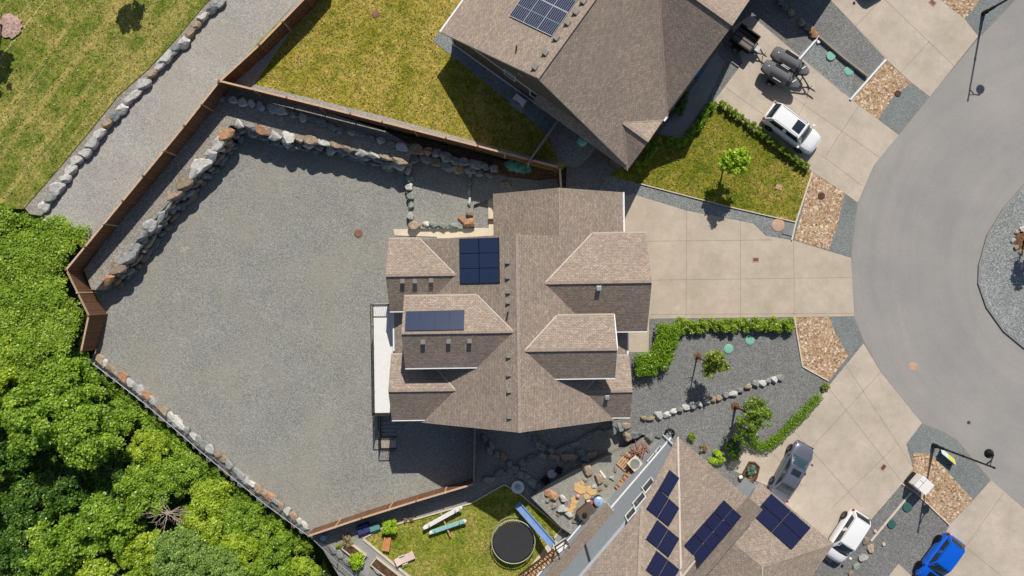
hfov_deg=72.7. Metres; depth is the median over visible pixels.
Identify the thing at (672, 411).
boulder
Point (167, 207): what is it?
boulder
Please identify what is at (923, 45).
corner driveway
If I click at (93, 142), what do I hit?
boulder
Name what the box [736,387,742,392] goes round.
boulder
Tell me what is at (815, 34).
boulder
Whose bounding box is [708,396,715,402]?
boulder
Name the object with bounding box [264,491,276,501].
boulder
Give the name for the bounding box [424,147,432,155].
boulder
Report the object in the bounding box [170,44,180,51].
boulder
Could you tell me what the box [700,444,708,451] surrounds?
shrub
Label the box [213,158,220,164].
boulder
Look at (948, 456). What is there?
sign board
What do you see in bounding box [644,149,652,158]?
shrub
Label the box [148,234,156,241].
boulder
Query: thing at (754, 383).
boulder
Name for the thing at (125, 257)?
boulder
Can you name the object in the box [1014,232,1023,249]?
mulch ring
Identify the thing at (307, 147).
boulder
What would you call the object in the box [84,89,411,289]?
terrace
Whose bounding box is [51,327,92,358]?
leafy tree
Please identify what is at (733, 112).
shrub
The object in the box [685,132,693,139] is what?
shrub
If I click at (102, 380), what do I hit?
leafy tree
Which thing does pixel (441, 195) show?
planter ground
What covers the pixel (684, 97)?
shrub
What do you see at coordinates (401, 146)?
boulder
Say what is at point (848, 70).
septic lid
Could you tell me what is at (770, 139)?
shrub
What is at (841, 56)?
edging board
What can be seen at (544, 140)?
wooden fence
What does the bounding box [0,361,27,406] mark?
leafy tree
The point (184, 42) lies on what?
boulder
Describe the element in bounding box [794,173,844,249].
river rock verge
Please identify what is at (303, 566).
leafy tree
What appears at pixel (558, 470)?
garden chair
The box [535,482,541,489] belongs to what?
boulder
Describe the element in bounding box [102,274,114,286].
boulder
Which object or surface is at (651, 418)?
boulder
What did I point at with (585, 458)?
boulder
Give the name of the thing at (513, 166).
tarp bundle
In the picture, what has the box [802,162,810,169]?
shrub
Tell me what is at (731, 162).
young tree
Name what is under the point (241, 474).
boulder
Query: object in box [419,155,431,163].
boulder
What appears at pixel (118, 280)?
boulder
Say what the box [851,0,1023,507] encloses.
road
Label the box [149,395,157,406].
boulder
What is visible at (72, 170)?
boulder
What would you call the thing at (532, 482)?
boulder
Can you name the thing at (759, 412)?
young tree
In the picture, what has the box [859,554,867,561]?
boulder
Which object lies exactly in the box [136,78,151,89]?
boulder
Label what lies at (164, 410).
boulder
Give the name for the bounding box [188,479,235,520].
leafy tree
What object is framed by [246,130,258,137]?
boulder
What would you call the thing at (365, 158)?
boulder
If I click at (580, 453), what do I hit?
boulder
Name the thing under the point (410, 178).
boulder
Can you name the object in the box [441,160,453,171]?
boulder
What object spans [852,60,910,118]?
river rock verge
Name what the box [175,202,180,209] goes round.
boulder
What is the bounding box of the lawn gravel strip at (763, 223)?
[598,176,794,238]
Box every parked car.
[762,101,820,153]
[769,440,813,502]
[826,508,870,563]
[915,532,964,575]
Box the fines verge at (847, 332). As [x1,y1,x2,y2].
[830,317,863,355]
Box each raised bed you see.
[341,541,366,560]
[370,556,401,575]
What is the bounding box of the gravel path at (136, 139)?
[40,0,297,269]
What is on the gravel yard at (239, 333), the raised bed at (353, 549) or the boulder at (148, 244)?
the raised bed at (353, 549)
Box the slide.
[514,501,555,547]
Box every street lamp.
[931,443,995,468]
[981,0,1007,15]
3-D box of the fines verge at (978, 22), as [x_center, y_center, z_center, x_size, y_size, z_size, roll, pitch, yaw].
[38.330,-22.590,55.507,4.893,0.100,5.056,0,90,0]
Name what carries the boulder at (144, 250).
on the rock bank at (234, 140)
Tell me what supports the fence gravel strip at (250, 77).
on the lawn at (546, 152)
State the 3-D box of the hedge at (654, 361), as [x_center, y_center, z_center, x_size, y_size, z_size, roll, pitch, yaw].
[11.499,4.955,54.778,2.796,1.478,5.298,35,90,0]
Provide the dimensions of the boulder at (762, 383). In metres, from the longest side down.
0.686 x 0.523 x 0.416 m
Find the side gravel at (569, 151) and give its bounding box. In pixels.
[433,26,594,168]
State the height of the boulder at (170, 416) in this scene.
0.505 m
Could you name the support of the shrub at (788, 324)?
on the gravel at (907, 540)
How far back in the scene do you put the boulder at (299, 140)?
54.76 m
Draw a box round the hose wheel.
[665,428,674,437]
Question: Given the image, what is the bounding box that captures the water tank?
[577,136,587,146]
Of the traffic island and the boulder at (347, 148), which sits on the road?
the traffic island
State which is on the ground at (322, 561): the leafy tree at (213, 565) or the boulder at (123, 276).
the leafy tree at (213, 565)
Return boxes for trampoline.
[491,517,535,563]
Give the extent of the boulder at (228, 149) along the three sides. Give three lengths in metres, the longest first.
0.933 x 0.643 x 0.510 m
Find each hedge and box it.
[633,322,680,376]
[749,391,823,451]
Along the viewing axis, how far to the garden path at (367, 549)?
56.62 m
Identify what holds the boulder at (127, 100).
on the lawn edge gravel at (31, 207)
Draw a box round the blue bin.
[694,68,703,79]
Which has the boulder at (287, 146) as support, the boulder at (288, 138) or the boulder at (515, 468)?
the boulder at (288, 138)
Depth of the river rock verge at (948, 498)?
55.46 m
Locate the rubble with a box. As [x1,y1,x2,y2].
[92,133,654,533]
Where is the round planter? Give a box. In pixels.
[511,481,523,493]
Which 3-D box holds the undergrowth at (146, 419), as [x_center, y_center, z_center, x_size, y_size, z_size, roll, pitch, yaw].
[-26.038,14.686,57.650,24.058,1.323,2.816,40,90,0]
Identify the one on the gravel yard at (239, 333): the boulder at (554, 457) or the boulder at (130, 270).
the boulder at (554, 457)
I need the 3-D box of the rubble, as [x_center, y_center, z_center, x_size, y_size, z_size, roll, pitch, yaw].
[-10.761,7.246,56.237,42.920,2.286,28.818,40,90,0]
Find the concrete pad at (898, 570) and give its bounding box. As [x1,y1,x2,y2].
[889,564,910,575]
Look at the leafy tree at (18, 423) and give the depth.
52.91 m
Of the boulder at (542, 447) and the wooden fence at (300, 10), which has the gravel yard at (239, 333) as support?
the boulder at (542, 447)
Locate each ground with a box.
[0,213,338,575]
[407,137,557,228]
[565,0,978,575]
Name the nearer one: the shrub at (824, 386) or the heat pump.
the heat pump
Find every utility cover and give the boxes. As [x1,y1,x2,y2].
[775,184,782,189]
[782,222,794,235]
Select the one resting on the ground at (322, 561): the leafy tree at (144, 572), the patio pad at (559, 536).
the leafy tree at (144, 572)
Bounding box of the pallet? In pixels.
[616,452,630,470]
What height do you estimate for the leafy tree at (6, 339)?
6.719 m
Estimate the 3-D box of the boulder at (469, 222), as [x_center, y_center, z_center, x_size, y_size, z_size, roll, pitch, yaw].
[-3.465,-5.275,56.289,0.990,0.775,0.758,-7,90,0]
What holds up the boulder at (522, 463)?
on the gravel yard at (239, 333)
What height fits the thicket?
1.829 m
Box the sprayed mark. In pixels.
[180,246,188,253]
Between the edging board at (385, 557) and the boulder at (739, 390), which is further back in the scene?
the edging board at (385, 557)
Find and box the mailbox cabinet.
[905,471,934,495]
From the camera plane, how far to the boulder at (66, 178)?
54.41 m
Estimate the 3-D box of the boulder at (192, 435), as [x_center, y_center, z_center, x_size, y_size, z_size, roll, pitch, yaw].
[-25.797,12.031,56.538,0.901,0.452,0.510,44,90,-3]
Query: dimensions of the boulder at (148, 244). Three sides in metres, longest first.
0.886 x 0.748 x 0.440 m
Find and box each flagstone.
[570,503,576,508]
[571,496,578,503]
[574,483,585,493]
[583,493,590,498]
[586,486,595,495]
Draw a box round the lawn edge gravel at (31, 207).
[25,0,212,215]
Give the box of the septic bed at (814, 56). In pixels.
[799,39,854,95]
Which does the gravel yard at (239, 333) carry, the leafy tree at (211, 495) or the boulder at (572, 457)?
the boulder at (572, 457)
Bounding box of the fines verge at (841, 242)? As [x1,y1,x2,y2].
[829,194,857,256]
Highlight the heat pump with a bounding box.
[509,93,529,112]
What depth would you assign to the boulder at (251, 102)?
54.45 m
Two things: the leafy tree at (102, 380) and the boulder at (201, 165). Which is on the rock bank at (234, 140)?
the boulder at (201, 165)
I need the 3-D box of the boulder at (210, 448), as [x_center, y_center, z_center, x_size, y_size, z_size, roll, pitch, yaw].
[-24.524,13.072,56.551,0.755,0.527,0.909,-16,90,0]
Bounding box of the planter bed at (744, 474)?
[739,461,759,481]
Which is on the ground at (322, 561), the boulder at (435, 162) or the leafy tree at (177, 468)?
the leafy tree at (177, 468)
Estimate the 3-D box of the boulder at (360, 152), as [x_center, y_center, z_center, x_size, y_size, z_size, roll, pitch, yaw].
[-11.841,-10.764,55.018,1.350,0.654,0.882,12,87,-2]
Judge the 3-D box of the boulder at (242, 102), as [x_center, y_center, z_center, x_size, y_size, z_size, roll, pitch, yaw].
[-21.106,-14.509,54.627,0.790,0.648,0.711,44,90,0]
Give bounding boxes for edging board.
[363,484,560,538]
[363,539,409,575]
[640,183,794,221]
[791,172,812,239]
[793,317,828,380]
[799,36,818,58]
[818,36,867,77]
[849,59,885,100]
[870,492,911,541]
[902,483,949,524]
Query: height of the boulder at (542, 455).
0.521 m
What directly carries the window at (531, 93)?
in the house at (610, 80)
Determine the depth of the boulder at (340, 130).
54.53 m
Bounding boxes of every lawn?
[0,0,208,212]
[230,0,565,171]
[366,485,559,575]
[610,103,810,220]
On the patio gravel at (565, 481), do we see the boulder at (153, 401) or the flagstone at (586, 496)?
the flagstone at (586, 496)
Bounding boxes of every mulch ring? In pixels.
[0,13,22,38]
[694,352,701,359]
[731,402,739,409]
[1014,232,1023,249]
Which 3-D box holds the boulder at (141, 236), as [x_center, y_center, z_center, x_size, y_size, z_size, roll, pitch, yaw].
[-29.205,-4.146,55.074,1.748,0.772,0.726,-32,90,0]
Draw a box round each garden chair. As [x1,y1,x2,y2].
[540,474,549,485]
[555,465,562,474]
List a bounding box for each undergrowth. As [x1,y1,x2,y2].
[0,342,330,575]
[94,368,314,554]
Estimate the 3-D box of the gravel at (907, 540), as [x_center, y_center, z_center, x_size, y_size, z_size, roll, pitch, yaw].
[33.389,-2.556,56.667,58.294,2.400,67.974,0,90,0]
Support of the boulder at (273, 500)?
on the gravel yard at (239, 333)
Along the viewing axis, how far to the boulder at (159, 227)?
55.29 m
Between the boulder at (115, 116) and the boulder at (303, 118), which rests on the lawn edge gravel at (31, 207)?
the boulder at (115, 116)
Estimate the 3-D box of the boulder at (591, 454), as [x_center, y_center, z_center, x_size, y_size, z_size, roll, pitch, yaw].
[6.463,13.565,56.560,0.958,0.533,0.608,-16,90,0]
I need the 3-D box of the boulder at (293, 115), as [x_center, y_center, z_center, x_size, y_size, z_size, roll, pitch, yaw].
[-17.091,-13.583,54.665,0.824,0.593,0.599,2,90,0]
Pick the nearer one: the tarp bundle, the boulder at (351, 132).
the boulder at (351, 132)
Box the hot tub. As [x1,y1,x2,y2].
[576,502,595,523]
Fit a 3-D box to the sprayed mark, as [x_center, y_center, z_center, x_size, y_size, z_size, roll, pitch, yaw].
[-26.665,-3.111,56.656,0.754,0.016,0.619,0,90,0]
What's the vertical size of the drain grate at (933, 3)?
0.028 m
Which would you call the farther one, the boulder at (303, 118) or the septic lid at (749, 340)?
the septic lid at (749, 340)
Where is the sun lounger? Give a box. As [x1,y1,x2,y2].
[394,551,414,566]
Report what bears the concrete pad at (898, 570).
on the gravel at (907, 540)
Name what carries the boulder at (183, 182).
on the rock bank at (234, 140)
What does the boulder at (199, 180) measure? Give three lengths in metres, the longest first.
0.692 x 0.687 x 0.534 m
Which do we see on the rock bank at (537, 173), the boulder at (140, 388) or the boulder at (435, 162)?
the boulder at (435, 162)
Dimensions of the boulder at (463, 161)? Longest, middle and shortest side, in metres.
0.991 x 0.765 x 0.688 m
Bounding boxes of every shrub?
[341,534,352,548]
[346,550,364,571]
[381,518,397,534]
[632,160,641,172]
[637,155,649,165]
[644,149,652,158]
[647,144,658,154]
[651,136,664,148]
[665,135,675,145]
[671,138,681,148]
[673,106,684,116]
[673,316,687,335]
[675,100,686,109]
[679,136,689,146]
[680,91,688,103]
[684,319,700,334]
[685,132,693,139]
[687,123,698,134]
[687,431,695,442]
[694,118,704,129]
[695,317,708,334]
[697,112,707,122]
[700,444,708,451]
[701,106,711,115]
[705,318,720,332]
[707,100,715,110]
[707,449,725,464]
[717,318,731,333]
[718,99,727,107]
[724,103,732,113]
[724,439,741,461]
[729,317,742,333]
[730,108,738,116]
[736,113,744,120]
[741,317,750,333]
[743,118,749,125]
[747,464,755,475]
[748,316,763,331]
[749,121,756,131]
[754,126,762,134]
[760,130,767,139]
[761,318,773,332]
[765,135,775,143]
[770,315,783,333]
[772,139,779,148]
[776,145,786,152]
[779,317,795,332]
[783,148,793,157]
[789,153,797,161]
[794,158,804,165]
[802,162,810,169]
[821,382,830,390]
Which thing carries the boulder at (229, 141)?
on the rock bank at (234, 140)
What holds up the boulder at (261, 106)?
on the terrace
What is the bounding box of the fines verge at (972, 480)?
[907,424,989,499]
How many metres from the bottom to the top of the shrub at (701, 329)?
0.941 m
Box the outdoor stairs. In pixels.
[518,530,569,575]
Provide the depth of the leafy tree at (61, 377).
53.99 m
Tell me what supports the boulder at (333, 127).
on the terrace
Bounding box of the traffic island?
[980,187,1023,345]
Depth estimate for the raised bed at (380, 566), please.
56.39 m
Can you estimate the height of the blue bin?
0.960 m
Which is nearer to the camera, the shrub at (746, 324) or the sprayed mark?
the shrub at (746, 324)
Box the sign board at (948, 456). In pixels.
[938,450,955,464]
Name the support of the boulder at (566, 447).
on the gravel yard at (239, 333)
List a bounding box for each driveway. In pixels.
[625,194,853,351]
[715,15,897,201]
[728,343,921,562]
[831,0,977,95]
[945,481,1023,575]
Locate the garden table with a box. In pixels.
[547,469,556,477]
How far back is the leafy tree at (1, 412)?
55.09 m
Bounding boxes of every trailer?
[729,23,766,56]
[766,59,816,91]
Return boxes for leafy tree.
[0,328,37,364]
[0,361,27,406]
[0,381,93,456]
[0,410,3,429]
[0,425,34,481]
[0,469,57,530]
[0,519,53,575]
[17,566,79,575]
[21,513,90,575]
[23,294,81,339]
[36,352,108,415]
[41,458,95,520]
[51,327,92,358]
[51,399,126,471]
[73,491,139,557]
[75,557,124,575]
[76,374,110,406]
[85,444,135,501]
[98,400,138,436]
[112,460,171,518]
[112,518,161,570]
[123,428,169,467]
[125,564,159,575]
[149,521,207,575]
[158,449,206,500]
[178,498,222,546]
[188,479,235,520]
[193,544,245,575]
[214,530,260,568]
[219,499,268,540]
[243,553,292,575]
[252,521,292,568]
[285,555,321,575]
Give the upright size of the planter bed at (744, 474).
0.250 m
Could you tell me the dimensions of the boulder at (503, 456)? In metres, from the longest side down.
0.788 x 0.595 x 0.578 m
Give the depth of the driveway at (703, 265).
55.45 m
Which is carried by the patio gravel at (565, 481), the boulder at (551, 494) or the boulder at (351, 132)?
the boulder at (551, 494)
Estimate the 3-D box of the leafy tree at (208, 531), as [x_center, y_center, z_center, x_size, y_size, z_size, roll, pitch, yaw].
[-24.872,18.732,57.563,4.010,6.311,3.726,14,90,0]
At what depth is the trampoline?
55.78 m
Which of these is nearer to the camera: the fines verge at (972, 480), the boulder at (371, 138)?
the boulder at (371, 138)
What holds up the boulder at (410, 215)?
on the planter ground at (441, 195)
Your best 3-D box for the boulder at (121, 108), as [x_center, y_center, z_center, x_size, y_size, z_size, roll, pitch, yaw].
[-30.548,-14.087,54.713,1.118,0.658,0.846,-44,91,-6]
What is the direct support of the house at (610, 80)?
on the gravel at (907, 540)
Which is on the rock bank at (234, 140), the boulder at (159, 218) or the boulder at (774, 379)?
the boulder at (159, 218)
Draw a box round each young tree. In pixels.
[696,349,730,379]
[717,146,751,174]
[732,396,773,448]
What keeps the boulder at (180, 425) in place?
on the gravel yard at (239, 333)
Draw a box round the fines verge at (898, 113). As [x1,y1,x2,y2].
[878,83,928,133]
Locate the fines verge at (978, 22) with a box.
[965,0,1013,35]
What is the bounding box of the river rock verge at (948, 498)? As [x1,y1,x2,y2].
[903,453,972,523]
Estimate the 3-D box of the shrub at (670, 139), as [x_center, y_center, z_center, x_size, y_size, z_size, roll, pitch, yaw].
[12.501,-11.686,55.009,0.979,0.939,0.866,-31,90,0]
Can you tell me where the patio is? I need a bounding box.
[531,528,561,564]
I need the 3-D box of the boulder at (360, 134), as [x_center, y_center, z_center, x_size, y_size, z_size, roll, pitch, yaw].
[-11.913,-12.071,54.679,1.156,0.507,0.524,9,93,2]
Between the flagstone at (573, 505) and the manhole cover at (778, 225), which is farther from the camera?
the flagstone at (573, 505)
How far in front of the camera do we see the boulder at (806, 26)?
55.09 m
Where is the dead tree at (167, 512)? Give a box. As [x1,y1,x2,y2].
[138,499,190,531]
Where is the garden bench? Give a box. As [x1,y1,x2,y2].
[382,536,390,551]
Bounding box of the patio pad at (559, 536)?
[555,529,567,541]
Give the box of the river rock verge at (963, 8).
[942,0,978,18]
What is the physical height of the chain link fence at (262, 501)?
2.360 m
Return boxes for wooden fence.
[64,81,227,351]
[217,0,318,90]
[218,79,558,171]
[307,478,472,536]
[473,428,475,484]
[527,120,558,167]
[557,167,561,187]
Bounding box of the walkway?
[660,52,724,138]
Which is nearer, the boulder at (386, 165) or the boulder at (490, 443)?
the boulder at (386, 165)
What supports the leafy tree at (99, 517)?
on the ground at (322, 561)
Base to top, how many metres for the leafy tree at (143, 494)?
6.372 m
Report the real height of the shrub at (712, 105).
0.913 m
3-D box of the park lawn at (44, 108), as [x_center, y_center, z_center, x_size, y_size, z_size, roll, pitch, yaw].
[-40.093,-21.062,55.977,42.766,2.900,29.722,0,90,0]
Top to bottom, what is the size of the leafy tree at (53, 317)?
5.191 m
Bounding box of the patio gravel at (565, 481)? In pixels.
[531,435,659,533]
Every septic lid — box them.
[724,344,732,353]
[745,336,754,344]
[826,51,835,60]
[844,66,853,75]
[887,519,895,528]
[902,503,911,511]
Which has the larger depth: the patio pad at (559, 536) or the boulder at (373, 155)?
the patio pad at (559, 536)
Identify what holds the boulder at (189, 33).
on the lawn edge gravel at (31, 207)
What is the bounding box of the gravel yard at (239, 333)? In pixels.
[94,130,634,575]
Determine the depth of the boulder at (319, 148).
55.35 m
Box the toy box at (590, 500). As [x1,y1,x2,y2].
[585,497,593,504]
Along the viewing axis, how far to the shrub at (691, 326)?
54.80 m
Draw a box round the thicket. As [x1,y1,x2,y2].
[0,201,91,383]
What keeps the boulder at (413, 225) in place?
on the gravel yard at (239, 333)
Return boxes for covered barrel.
[593,495,603,506]
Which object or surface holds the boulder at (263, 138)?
on the rock bank
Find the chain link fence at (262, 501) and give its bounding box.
[91,358,360,575]
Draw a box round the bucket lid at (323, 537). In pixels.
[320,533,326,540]
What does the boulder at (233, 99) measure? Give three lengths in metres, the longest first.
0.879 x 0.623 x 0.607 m
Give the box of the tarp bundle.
[504,160,531,173]
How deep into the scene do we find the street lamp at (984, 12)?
54.43 m
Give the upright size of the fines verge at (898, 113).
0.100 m
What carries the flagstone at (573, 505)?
on the patio gravel at (565, 481)
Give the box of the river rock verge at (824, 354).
[795,317,847,379]
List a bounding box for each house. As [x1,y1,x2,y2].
[370,188,651,451]
[439,0,749,170]
[535,434,833,575]
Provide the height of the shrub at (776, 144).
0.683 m
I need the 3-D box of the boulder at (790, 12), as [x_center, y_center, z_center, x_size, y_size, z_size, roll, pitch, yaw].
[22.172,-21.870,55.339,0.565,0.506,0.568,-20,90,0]
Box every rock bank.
[112,134,240,283]
[407,137,557,180]
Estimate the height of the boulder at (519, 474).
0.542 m
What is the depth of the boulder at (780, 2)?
55.09 m
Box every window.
[504,69,515,81]
[529,90,536,98]
[625,506,636,521]
[632,491,645,508]
[641,477,653,492]
[647,451,657,463]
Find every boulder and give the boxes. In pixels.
[38,201,50,212]
[44,193,57,203]
[49,182,65,195]
[59,174,71,183]
[64,165,77,175]
[70,155,83,165]
[78,148,92,157]
[84,136,99,150]
[93,128,106,139]
[93,354,105,365]
[101,119,112,128]
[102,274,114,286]
[102,359,108,367]
[105,363,118,373]
[109,111,120,122]
[109,261,126,274]
[112,277,121,285]
[116,103,128,115]
[116,372,129,383]
[117,250,135,264]
[119,273,126,278]
[121,95,132,105]
[126,267,134,275]
[126,377,134,386]
[127,242,139,253]
[130,89,142,99]
[132,381,138,390]
[133,230,149,242]
[135,254,142,261]
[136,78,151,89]
[136,384,146,397]
[140,248,147,252]
[141,391,151,399]
[142,219,156,232]
[144,240,152,248]
[147,70,158,78]
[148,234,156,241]
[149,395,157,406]
[154,60,165,71]
[154,223,162,232]
[156,210,164,224]
[158,49,172,64]
[159,406,169,416]
[162,201,172,211]
[166,49,178,56]
[167,189,183,200]
[167,411,174,421]
[169,208,176,214]
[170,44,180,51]
[171,415,182,427]
[175,175,193,189]
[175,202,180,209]
[175,421,184,430]
[177,36,190,49]
[184,189,194,197]
[184,426,190,434]
[185,27,194,38]
[189,168,199,179]
[189,432,196,440]
[190,20,201,29]
[190,158,212,173]
[190,183,198,189]
[194,178,202,183]
[195,435,203,447]
[196,12,207,21]
[199,440,208,449]
[201,171,209,178]
[203,149,216,161]
[205,444,214,453]
[206,3,217,15]
[207,166,214,171]
[211,135,226,151]
[213,0,225,8]
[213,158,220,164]
[213,451,221,458]
[216,153,224,159]
[218,128,234,141]
[219,95,224,102]
[219,455,227,462]
[223,147,232,153]
[225,138,232,145]
[225,458,233,468]
[228,96,237,103]
[230,466,236,473]
[233,130,240,138]
[234,119,244,128]
[235,128,246,134]
[236,468,245,479]
[238,98,248,106]
[242,474,249,485]
[243,122,255,131]
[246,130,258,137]
[247,98,256,107]
[248,480,255,486]
[254,483,263,494]
[255,125,269,135]
[257,101,265,111]
[258,135,269,140]
[261,488,268,497]
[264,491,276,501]
[267,103,277,113]
[268,130,282,140]
[269,497,279,504]
[272,140,280,145]
[275,105,288,114]
[277,501,284,510]
[281,139,291,148]
[282,130,294,144]
[283,507,291,515]
[289,111,298,118]
[289,511,298,522]
[292,142,301,149]
[294,138,303,143]
[296,517,302,524]
[299,113,306,122]
[301,520,308,529]
[302,143,313,149]
[303,134,318,145]
[307,115,316,122]
[314,145,323,151]
[317,118,327,126]
[318,138,330,146]
[326,146,336,155]
[327,123,337,131]
[328,544,336,553]
[330,140,340,148]
[336,126,344,134]
[336,148,349,155]
[337,549,344,559]
[341,143,354,152]
[343,558,351,566]
[347,130,355,135]
[348,151,360,158]
[354,147,367,156]
[355,131,367,137]
[359,156,371,160]
[366,151,379,158]
[367,135,376,141]
[371,158,383,163]
[376,137,385,144]
[379,153,391,160]
[381,160,393,169]
[391,161,406,170]
[392,156,407,164]
[396,142,408,151]
[404,167,410,174]
[405,183,412,189]
[406,174,414,182]
[406,191,413,198]
[407,212,413,220]
[408,143,424,154]
[408,221,420,230]
[409,201,413,208]
[410,154,419,163]
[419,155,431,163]
[422,221,428,226]
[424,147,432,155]
[429,222,437,227]
[430,157,440,166]
[432,148,441,157]
[438,223,446,228]
[439,151,452,161]
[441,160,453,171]
[448,223,457,228]
[449,157,458,164]
[451,163,465,173]
[458,216,464,222]
[459,157,469,165]
[463,166,476,173]
[463,217,474,226]
[466,210,473,215]
[469,159,482,169]
[475,169,485,176]
[481,162,489,170]
[481,434,487,441]
[482,475,494,482]
[485,171,495,178]
[485,445,492,454]
[487,440,494,449]
[490,164,498,172]
[493,451,499,456]
[494,468,506,476]
[500,181,511,186]
[500,451,507,460]
[506,459,511,467]
[507,467,513,473]
[511,464,518,473]
[514,470,524,478]
[517,458,526,467]
[521,474,531,482]
[525,454,535,460]
[527,431,534,437]
[527,478,536,488]
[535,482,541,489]
[536,451,547,459]
[539,443,546,450]
[544,489,558,499]
[546,446,554,453]
[548,454,559,460]
[553,447,563,454]
[557,505,567,512]
[559,453,568,460]
[559,494,566,501]
[562,444,571,450]
[565,512,573,517]
[568,454,576,461]
[569,441,579,447]
[575,448,585,457]
[578,435,586,442]
[580,455,590,461]
[582,463,592,475]
[586,451,596,458]
[592,429,604,434]
[594,473,603,483]
[622,422,630,428]
[646,416,654,420]
[654,411,662,419]
[663,411,670,417]
[669,408,676,413]
[676,407,682,412]
[681,404,690,409]
[689,401,697,408]
[703,398,710,403]
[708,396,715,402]
[715,395,722,400]
[722,392,728,397]
[728,391,737,396]
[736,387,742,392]
[744,383,751,388]
[751,380,758,386]
[758,380,766,386]
[770,376,777,382]
[775,374,783,380]
[776,0,783,5]
[780,3,787,10]
[787,9,794,15]
[797,18,805,26]
[803,22,810,30]
[808,26,814,33]
[809,30,818,37]
[848,570,854,575]
[853,562,859,570]
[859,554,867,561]
[863,537,868,544]
[867,544,873,552]
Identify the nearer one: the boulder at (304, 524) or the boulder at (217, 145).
the boulder at (217, 145)
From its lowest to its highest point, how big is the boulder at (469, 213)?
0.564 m
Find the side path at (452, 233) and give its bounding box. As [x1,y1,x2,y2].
[393,198,492,237]
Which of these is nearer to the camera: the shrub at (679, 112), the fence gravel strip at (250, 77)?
the fence gravel strip at (250, 77)
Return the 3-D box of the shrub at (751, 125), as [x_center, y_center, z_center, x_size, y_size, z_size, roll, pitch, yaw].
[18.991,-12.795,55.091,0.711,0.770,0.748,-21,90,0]
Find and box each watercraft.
[760,60,799,88]
[770,46,809,75]
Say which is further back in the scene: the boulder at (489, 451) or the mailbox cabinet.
the boulder at (489, 451)
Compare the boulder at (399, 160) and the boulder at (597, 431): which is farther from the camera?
the boulder at (597, 431)
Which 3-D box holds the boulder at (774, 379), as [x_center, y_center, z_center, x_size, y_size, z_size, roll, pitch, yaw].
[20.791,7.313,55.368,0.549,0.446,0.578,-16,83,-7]
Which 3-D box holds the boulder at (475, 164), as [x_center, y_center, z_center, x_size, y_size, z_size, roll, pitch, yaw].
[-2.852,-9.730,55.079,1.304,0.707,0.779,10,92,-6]
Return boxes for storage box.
[356,521,369,534]
[369,522,380,531]
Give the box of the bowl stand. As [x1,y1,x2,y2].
[627,455,642,471]
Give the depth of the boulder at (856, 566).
55.31 m
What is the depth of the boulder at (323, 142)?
54.73 m
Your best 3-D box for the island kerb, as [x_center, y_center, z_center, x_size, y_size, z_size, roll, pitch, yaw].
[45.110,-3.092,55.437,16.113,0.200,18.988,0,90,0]
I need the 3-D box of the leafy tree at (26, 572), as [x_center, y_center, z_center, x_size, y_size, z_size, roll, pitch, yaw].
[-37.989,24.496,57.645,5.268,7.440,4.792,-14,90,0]
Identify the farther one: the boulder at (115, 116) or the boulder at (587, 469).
the boulder at (587, 469)
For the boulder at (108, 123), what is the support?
on the lawn edge gravel at (31, 207)
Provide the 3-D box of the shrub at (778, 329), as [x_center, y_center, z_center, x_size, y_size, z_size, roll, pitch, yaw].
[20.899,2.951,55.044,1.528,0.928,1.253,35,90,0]
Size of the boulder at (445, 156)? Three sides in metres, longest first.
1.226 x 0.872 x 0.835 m
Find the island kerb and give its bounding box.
[977,184,1023,347]
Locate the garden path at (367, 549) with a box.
[353,537,410,575]
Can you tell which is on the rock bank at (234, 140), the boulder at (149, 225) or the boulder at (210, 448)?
the boulder at (149, 225)
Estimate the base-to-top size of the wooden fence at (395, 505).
2.155 m
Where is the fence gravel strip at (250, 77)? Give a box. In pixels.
[234,0,560,166]
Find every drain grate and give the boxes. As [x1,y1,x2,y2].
[752,257,758,261]
[879,463,887,471]
[928,0,936,6]
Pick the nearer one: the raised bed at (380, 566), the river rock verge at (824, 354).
the river rock verge at (824, 354)
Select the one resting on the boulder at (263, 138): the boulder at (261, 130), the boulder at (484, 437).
the boulder at (261, 130)
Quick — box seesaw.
[423,506,466,536]
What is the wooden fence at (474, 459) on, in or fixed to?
on the gravel yard at (239, 333)
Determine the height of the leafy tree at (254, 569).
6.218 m
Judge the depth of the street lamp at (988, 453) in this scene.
49.79 m
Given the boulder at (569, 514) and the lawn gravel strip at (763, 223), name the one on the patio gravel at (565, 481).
the boulder at (569, 514)
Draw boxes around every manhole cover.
[354,229,362,237]
[372,10,378,17]
[772,219,784,231]
[818,192,824,198]
[894,90,900,96]
[909,362,917,370]
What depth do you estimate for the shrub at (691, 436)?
55.13 m

